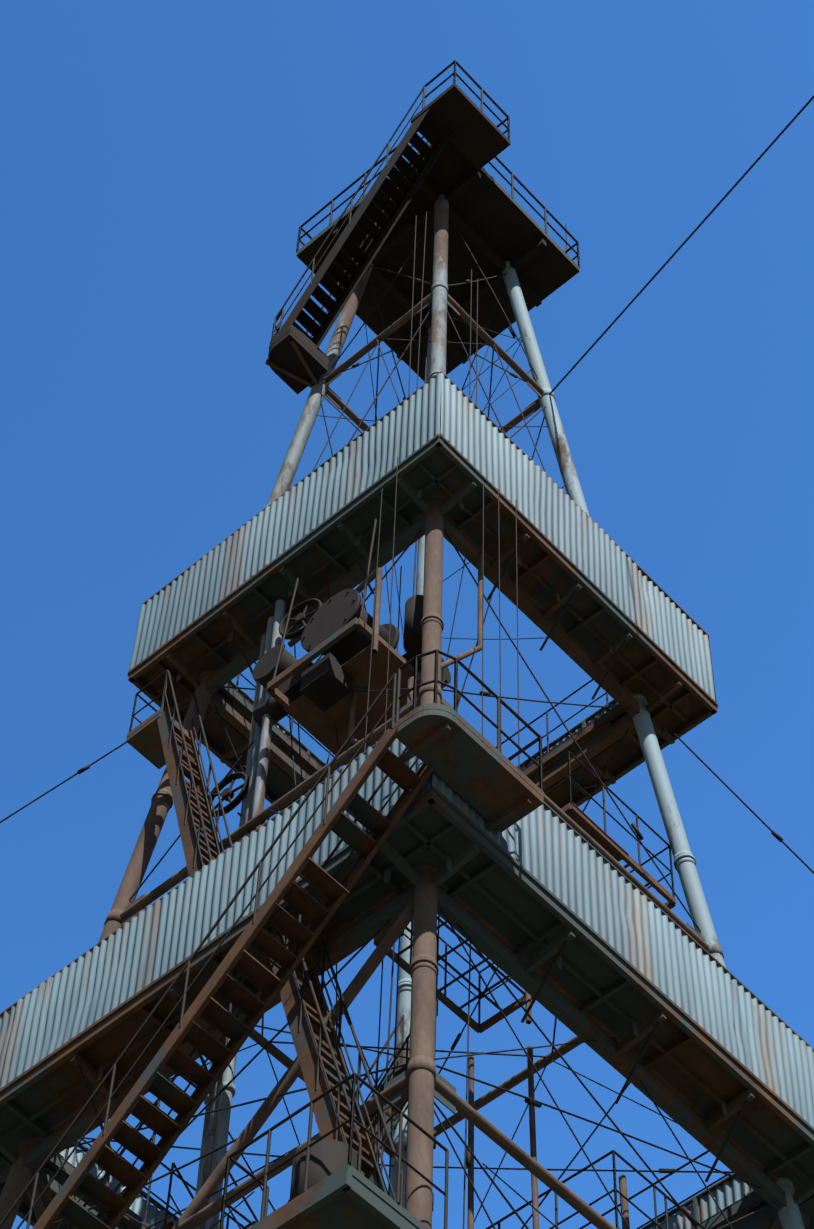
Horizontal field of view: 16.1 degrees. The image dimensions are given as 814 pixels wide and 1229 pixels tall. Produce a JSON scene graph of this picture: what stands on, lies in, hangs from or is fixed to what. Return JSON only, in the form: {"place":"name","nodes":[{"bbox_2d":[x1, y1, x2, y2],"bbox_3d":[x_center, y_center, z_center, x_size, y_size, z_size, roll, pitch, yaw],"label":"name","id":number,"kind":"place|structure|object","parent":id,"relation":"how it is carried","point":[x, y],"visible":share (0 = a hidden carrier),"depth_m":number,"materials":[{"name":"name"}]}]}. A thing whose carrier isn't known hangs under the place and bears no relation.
{"place":"outdoors","nodes":[
{"label":"outdoors","id":0,"kind":"place"},
{"bbox_2d":[0,194,448,1228],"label":"tower legs","id":1,"kind":"object","parent":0,"point":[424,970],"visible":0.54,"depth_m":32.59,"materials":[{"name":"metal"}]},
{"bbox_2d":[32,709,434,1228],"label":"tower stairs","id":2,"kind":"structure","parent":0,"point":[242,961],"depth_m":26.07,"materials":[{"name":"brown metal"}]},
{"bbox_2d":[27,294,781,1228],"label":"tower girts","id":3,"kind":"object","parent":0,"point":[195,1214],"visible":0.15,"depth_m":29.57,"materials":[{"name":"brown metal"}]},
{"bbox_2d":[0,143,813,1228],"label":"deck beams","id":4,"kind":"structure","parent":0,"point":[528,913],"depth_m":29.64,"materials":[{"name":"brown metal"}]},
{"bbox_2d":[0,0,813,1228],"label":"sky","id":5,"kind":"structure","parent":0,"point":[163,163],"materials":[{"name":"blue"}]},
{"bbox_2d":[390,261,804,1228],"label":"tower legs","id":6,"kind":"object","parent":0,"point":[686,869],"visible":0.4,"depth_m":36.25,"materials":[{"name":"grey metal"}]},
{"label":"ground","id":7,"kind":"structure","parent":0,"visible":0},
{"bbox_2d":[0,60,813,1228],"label":"cables and railings","id":8,"kind":"object","parent":7,"relation":"on","point":[356,1078],"visible":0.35,"depth_m":30.33,"materials":[{"name":"black metal"}]},
{"bbox_2d":[195,599,285,1228],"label":"stand pipes","id":9,"kind":"object","parent":8,"relation":"attached to","point":[215,1130],"visible":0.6,"depth_m":32.60,"materials":[{"name":"metal"}]},
{"bbox_2d":[208,589,450,1200],"bbox_3d":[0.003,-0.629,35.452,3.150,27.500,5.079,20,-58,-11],"label":"pulley machinery","id":10,"kind":"object","parent":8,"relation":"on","point":[324,683],"visible":0.56,"depth_m":33.52,"materials":[{"name":"black metal"}]},
{"bbox_2d":[0,372,813,1228],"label":"balcony cladding","id":11,"kind":"structure","parent":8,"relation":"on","point":[568,868],"depth_m":30.00,"materials":[{"name":"grey metal"}]},
{"bbox_2d":[268,82,578,394],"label":"top platform","id":12,"kind":"structure","parent":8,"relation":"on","point":[459,131],"depth_m":46.50,"materials":[{"name":"brown metal"}]}
]}

